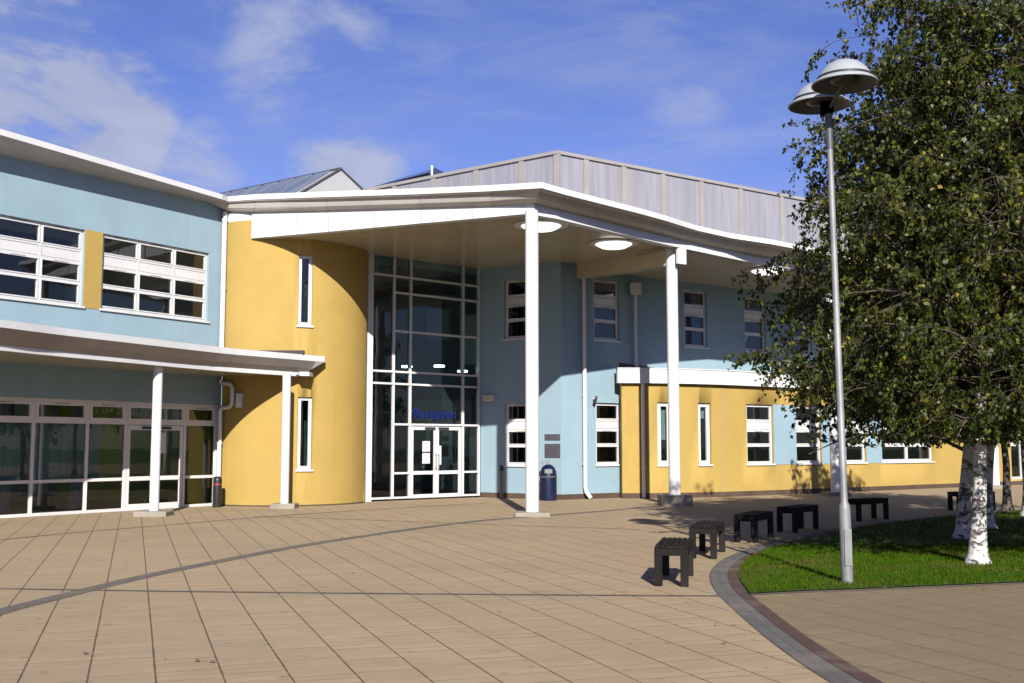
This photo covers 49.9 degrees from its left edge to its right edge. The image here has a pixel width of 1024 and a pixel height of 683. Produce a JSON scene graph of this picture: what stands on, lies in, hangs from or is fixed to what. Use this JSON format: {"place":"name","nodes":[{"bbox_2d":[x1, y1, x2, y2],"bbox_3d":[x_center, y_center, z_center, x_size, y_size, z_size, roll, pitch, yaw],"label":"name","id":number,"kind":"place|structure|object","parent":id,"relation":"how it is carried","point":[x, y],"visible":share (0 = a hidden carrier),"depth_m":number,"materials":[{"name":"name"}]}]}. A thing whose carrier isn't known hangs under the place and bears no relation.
{"place":"outdoors","nodes":[
{"label":"outdoors","id":0,"kind":"place"},
{"bbox_2d":[0,485,1023,682],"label":"plaza","id":1,"kind":"structure","parent":0,"point":[128,636],"depth_m":11.38,"materials":[{"name":"beige stone"}]},
{"bbox_2d":[212,476,221,506],"bbox_3d":[-7.380,3.762,27.549,0.228,0.770,0.228,0,-5,0],"label":"litter bin","id":2,"kind":"object","parent":1,"relation":"on","point":[217,491],"visible":1,"depth_m":27.46,"materials":[{"name":"black plastic"}]},
{"bbox_2d":[1,503,480,539],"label":"paving line","id":3,"kind":"object","parent":1,"relation":"on","point":[208,521],"visible":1,"depth_m":22.05,"materials":[{"name":"grey stone"}]},
{"bbox_2d":[0,588,718,595],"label":"paving line","id":4,"kind":"object","parent":1,"relation":"on","point":[364,593],"visible":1,"depth_m":11.51,"materials":[{"name":"grey stone"}]},
{"bbox_2d":[0,499,766,614],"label":"paving band","id":5,"kind":"object","parent":1,"relation":"on","point":[8,609],"visible":0.94,"depth_m":13.94,"materials":[{"name":"grey stone"}]},
{"bbox_2d":[256,516,639,529],"bbox_3d":[-1.583,3.633,22.093,8.860,0.001,0.141,-3,-6,25],"label":"paving line","id":6,"kind":"object","parent":1,"relation":"on","point":[461,523],"visible":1,"depth_m":21.77,"materials":[{"name":"grey stone"}]},
{"bbox_2d":[499,465,503,498],"bbox_3d":[-0.300,4.074,31.909,0.128,0.965,0.126,0,-5,0],"label":"bollard","id":7,"kind":"object","parent":1,"relation":"on","point":[501,467],"visible":1,"depth_m":31.87,"materials":[{"name":"brown metal"}]},
{"bbox_2d":[0,129,1022,518],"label":"school building","id":8,"kind":"structure","parent":1,"relation":"on","point":[348,335],"depth_m":29.59,"materials":[{"name":"paint"}]},
{"bbox_2d":[0,215,84,308],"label":"window","id":9,"kind":"structure","parent":8,"relation":"in","point":[39,250],"depth_m":24.42,"materials":[{"name":"white plastic"}]},
{"bbox_2d":[125,425,151,507],"bbox_3d":[-8.907,3.011,26.387,0.105,1.989,0.826,-3,-6,33],"label":"door","id":10,"kind":"structure","parent":8,"relation":"in","point":[130,427],"depth_m":26.14,"materials":[{"name":"paint"}]},
{"bbox_2d":[99,234,209,322],"bbox_3d":[-8.736,-1.497,27.012,0.195,1.821,3.281,-3,-6,33],"label":"window","id":11,"kind":"structure","parent":8,"relation":"in","point":[137,266],"depth_m":26.99,"materials":[{"name":"white plastic"}]},
{"bbox_2d":[159,426,182,505],"bbox_3d":[-8.451,3.077,27.086,0.105,1.989,0.826,-3,-6,33],"label":"door","id":12,"kind":"structure","parent":8,"relation":"in","point":[175,428],"depth_m":27.31,"materials":[{"name":"paint"}]},
{"bbox_2d":[235,393,242,407],"bbox_3d":[-6.963,1.505,28.105,0.159,0.360,0.130,-2,-6,19],"label":"meter box","id":13,"kind":"object","parent":8,"relation":"attached to","point":[239,400],"visible":1,"depth_m":28.05,"materials":[{"name":"paint"}]},
{"bbox_2d":[295,397,312,471],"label":"window","id":14,"kind":"structure","parent":8,"relation":"in","point":[309,399],"depth_m":28.23,"materials":[{"name":"white plastic"}]},
{"bbox_2d":[296,255,313,327],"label":"window","id":15,"kind":"structure","parent":8,"relation":"in","point":[307,324],"depth_m":28.56,"materials":[{"name":"white plastic"}]},
{"bbox_2d":[409,426,436,498],"bbox_3d":[-2.529,3.459,31.543,0.903,2.061,0.135,5,-7,-41],"label":"door","id":16,"kind":"structure","parent":8,"relation":"in","point":[425,444],"depth_m":31.64,"materials":[{"name":"white plastic"}]},
{"bbox_2d":[436,426,460,497],"bbox_3d":[-1.841,3.516,32.144,0.903,2.061,0.135,5,-7,-41],"label":"door","id":17,"kind":"structure","parent":8,"relation":"in","point":[438,448],"depth_m":32.12,"materials":[{"name":"white plastic"}]},
{"bbox_2d":[483,395,494,400],"bbox_3d":[-0.698,1.698,32.811,0.340,0.170,0.139,-4,-6,34],"label":"wall light","id":18,"kind":"object","parent":8,"relation":"attached to","point":[489,398],"visible":1,"depth_m":32.74,"materials":[{"name":"paint"}]},
{"bbox_2d":[503,279,524,340],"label":"window","id":19,"kind":"structure","parent":8,"relation":"in","point":[518,300],"depth_m":32.74,"materials":[{"name":"white plastic"}]},
{"bbox_2d":[503,403,524,466],"bbox_3d":[0.247,2.740,32.231,1.100,1.847,0.195,-4,-6,34],"label":"window","id":20,"kind":"structure","parent":8,"relation":"in","point":[512,425],"depth_m":32.41,"materials":[{"name":"white plastic"}]},
{"bbox_2d":[545,444,559,457],"bbox_3d":[1.155,3.127,31.503,0.514,0.393,0.026,-4,-6,34],"label":"wall plaque","id":21,"kind":"object","parent":8,"relation":"attached to","point":[552,450],"depth_m":31.49,"materials":[{"name":"metal"}]},
{"bbox_2d":[545,434,559,439],"bbox_3d":[1.155,2.744,31.539,0.514,0.171,0.026,-4,-6,34],"label":"wall plaque","id":22,"kind":"object","parent":8,"relation":"attached to","point":[552,436],"depth_m":31.53,"materials":[{"name":"metal"}]},
{"bbox_2d":[592,279,621,342],"bbox_3d":[2.752,-0.903,32.841,1.103,1.860,0.295,4,-7,-36],"label":"window","id":23,"kind":"structure","parent":8,"relation":"in","point":[604,303],"depth_m":32.95,"materials":[{"name":"white plastic"}]},
{"bbox_2d":[595,403,619,465],"bbox_3d":[2.815,2.747,32.482,1.047,1.857,0.195,4,-7,-36],"label":"window","id":24,"kind":"structure","parent":8,"relation":"in","point":[607,424],"depth_m":32.55,"materials":[{"name":"white plastic"}]},
{"bbox_2d":[657,402,668,466],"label":"window","id":25,"kind":"structure","parent":8,"relation":"in","point":[662,407],"depth_m":32.51,"materials":[{"name":"white plastic"}]},
{"bbox_2d":[683,290,708,348],"bbox_3d":[5.771,-0.696,35.035,1.103,1.860,0.295,4,-7,-36],"label":"window","id":26,"kind":"structure","parent":8,"relation":"in","point":[693,311],"depth_m":35.16,"materials":[{"name":"white plastic"}]},
{"bbox_2d":[698,403,713,465],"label":"window","id":27,"kind":"structure","parent":8,"relation":"in","point":[701,406],"depth_m":33.02,"materials":[{"name":"white plastic"}]},
{"bbox_2d":[744,297,767,352],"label":"window","id":28,"kind":"structure","parent":8,"relation":"in","point":[752,314],"depth_m":36.78,"materials":[{"name":"white plastic"}]},
{"bbox_2d":[746,404,775,465],"bbox_3d":[7.672,2.901,34.170,1.270,1.882,0.200,4,-7,-35],"label":"window","id":29,"kind":"structure","parent":8,"relation":"in","point":[753,425],"depth_m":34.23,"materials":[{"name":"white plastic"}]},
{"bbox_2d":[792,304,813,356],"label":"window","id":30,"kind":"structure","parent":8,"relation":"in","point":[795,338],"depth_m":38.12,"materials":[{"name":"white plastic"}]},
{"bbox_2d":[796,406,823,464],"bbox_3d":[9.546,3.029,35.526,1.367,1.882,0.204,4,-7,-37],"label":"window","id":31,"kind":"structure","parent":8,"relation":"in","point":[802,428],"depth_m":35.57,"materials":[{"name":"white plastic"}]},
{"bbox_2d":[846,421,867,463],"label":"window","id":32,"kind":"structure","parent":8,"relation":"in","point":[862,461],"depth_m":37.17,"materials":[{"name":"white plastic"}]},
{"bbox_2d":[881,427,934,462],"bbox_3d":[13.912,3.338,38.813,3.174,1.882,0.200,4,-7,-37],"label":"window","id":33,"kind":"structure","parent":8,"relation":"in","point":[905,459],"depth_m":38.76,"materials":[{"name":"white plastic"}]},
{"bbox_2d":[1011,435,1021,478],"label":"window","id":34,"kind":"structure","parent":8,"relation":"in","point":[1019,449],"depth_m":43.31,"materials":[{"name":"white plastic"}]},
{"bbox_2d":[539,460,556,500],"bbox_3d":[1.020,3.904,30.920,0.498,1.120,0.498,0,-5,0],"label":"litter bin","id":35,"kind":"object","parent":1,"relation":"on","point":[548,482],"visible":1,"depth_m":30.72,"materials":[{"name":"blue plastic"}]},
{"bbox_2d":[82,507,1017,660],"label":"fallen leaves","id":36,"kind":"object","parent":1,"relation":"on","point":[665,536],"visible":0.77,"depth_m":15.43,"materials":[{"name":"brown plant"}]},
{"bbox_2d":[654,537,693,586],"bbox_3d":[1.867,2.520,12.637,0.370,0.441,1.124,-1,-6,12],"label":"bench","id":37,"kind":"object","parent":1,"relation":"on","point":[665,548],"visible":1,"depth_m":12.14,"materials":[{"name":"black wood"}]},
{"bbox_2d":[689,520,724,558],"bbox_3d":[2.772,2.797,15.582,0.370,0.441,1.124,-2,-6,17],"label":"bench","id":38,"kind":"object","parent":1,"relation":"on","point":[701,528],"visible":0.98,"depth_m":15.12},
{"bbox_2d":[734,511,773,542],"bbox_3d":[3.970,3.028,18.036,0.370,0.441,1.124,-3,-6,27],"label":"bench","id":39,"kind":"object","parent":1,"relation":"on","point":[753,518],"visible":1,"depth_m":17.61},
{"bbox_2d":[777,504,818,532],"bbox_3d":[5.221,3.221,20.083,0.370,0.441,1.124,-4,-7,36],"label":"bench","id":40,"kind":"object","parent":1,"relation":"on","point":[797,511],"visible":0.99,"depth_m":19.75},
{"bbox_2d":[727,515,956,682],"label":"brick edging","id":41,"kind":"object","parent":1,"relation":"on","point":[791,630],"visible":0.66,"depth_m":9.34,"materials":[{"name":"brick"}]},
{"bbox_2d":[709,510,1016,682],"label":"kerb band","id":42,"kind":"object","parent":1,"relation":"on","point":[771,631],"visible":0.86,"depth_m":9.78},
{"bbox_2d":[848,497,888,520],"bbox_3d":[7.371,3.484,22.878,1.124,0.441,0.370,5,-7,-40],"label":"bench","id":43,"kind":"object","parent":1,"relation":"on","point":[859,502],"visible":0.82,"depth_m":22.82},
{"bbox_2d":[947,491,995,509],"bbox_3d":[10.965,3.801,26.253,1.124,0.441,0.370,2,-6,-20],"label":"bench","id":44,"kind":"object","parent":1,"relation":"on","point":[951,495],"visible":0.38,"depth_m":26.17,"materials":[{"name":"black wood"}]},
{"bbox_2d":[0,0,1023,405],"label":"sky","id":45,"kind":"structure","parent":0,"point":[218,96],"materials":[{"name":"blue"}]},
{"bbox_2d":[738,509,1023,592],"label":"lawn","id":46,"kind":"structure","parent":0,"point":[912,538],"depth_m":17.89,"materials":[{"name":"green plant"}]},
{"bbox_2d":[788,58,878,582],"bbox_3d":[3.700,-0.201,12.489,0.728,5.881,1.502,0,-5,-5],"label":"lamp post","id":47,"kind":"object","parent":46,"relation":"on","point":[830,87],"visible":1,"depth_m":12.44,"materials":[{"name":"metal"}]},
{"bbox_2d":[844,529,852,565],"bbox_3d":[3.728,2.282,12.192,0.080,0.400,0.008,0,-5,0],"label":"service door","id":48,"kind":"structure","parent":47,"relation":"in","point":[847,532],"depth_m":12.19,"materials":[{"name":"metal"}]},
{"bbox_2d":[723,0,1023,564],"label":"birch tree","id":49,"kind":"object","parent":46,"relation":"on","point":[981,160],"visible":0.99,"depth_m":13.89,"materials":[{"name":"green plant"}]},
{"bbox_2d":[755,74,1023,538],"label":"birch tree","id":50,"kind":"object","parent":46,"relation":"on","point":[962,525],"visible":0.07,"depth_m":18.13,"materials":[{"name":"green plant"}]},
{"bbox_2d":[795,175,1018,528],"bbox_3d":[8.608,0.118,20.410,6.760,6.796,6.678,0,-5,0],"label":"birch tree","id":51,"kind":"object","parent":46,"relation":"on","point":[990,505],"visible":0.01,"depth_m":20.36,"materials":[{"name":"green plant"}]},
{"bbox_2d":[900,411,1014,511],"bbox_3d":[11.356,0.626,26.226,5.666,6.867,4.795,-5,-7,41],"label":"birch tree","id":52,"kind":"object","parent":46,"relation":"on","point":[1007,504],"depth_m":25.64,"materials":[{"name":"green plant"}]},
{"bbox_2d":[893,332,1023,515],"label":"birch tree","id":53,"kind":"object","parent":46,"relation":"on","point":[924,448],"depth_m":23.80,"materials":[{"name":"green plant"}]},
{"bbox_2d":[997,27,1023,434],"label":"birch tree","id":54,"kind":"object","parent":46,"relation":"on","point":[1020,271],"visible":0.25,"depth_m":13.58,"materials":[{"name":"green plant"}]},
{"bbox_2d":[751,584,1023,682],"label":"path","id":55,"kind":"structure","parent":0,"point":[963,634],"depth_m":9.31,"materials":[{"name":"beige tile"}]},
{"bbox_2d":[752,582,1023,594],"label":"lawn edging","id":56,"kind":"object","parent":55,"relation":"on","point":[886,588],"visible":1,"depth_m":11.87,"materials":[{"name":"grey concrete"}]}
]}

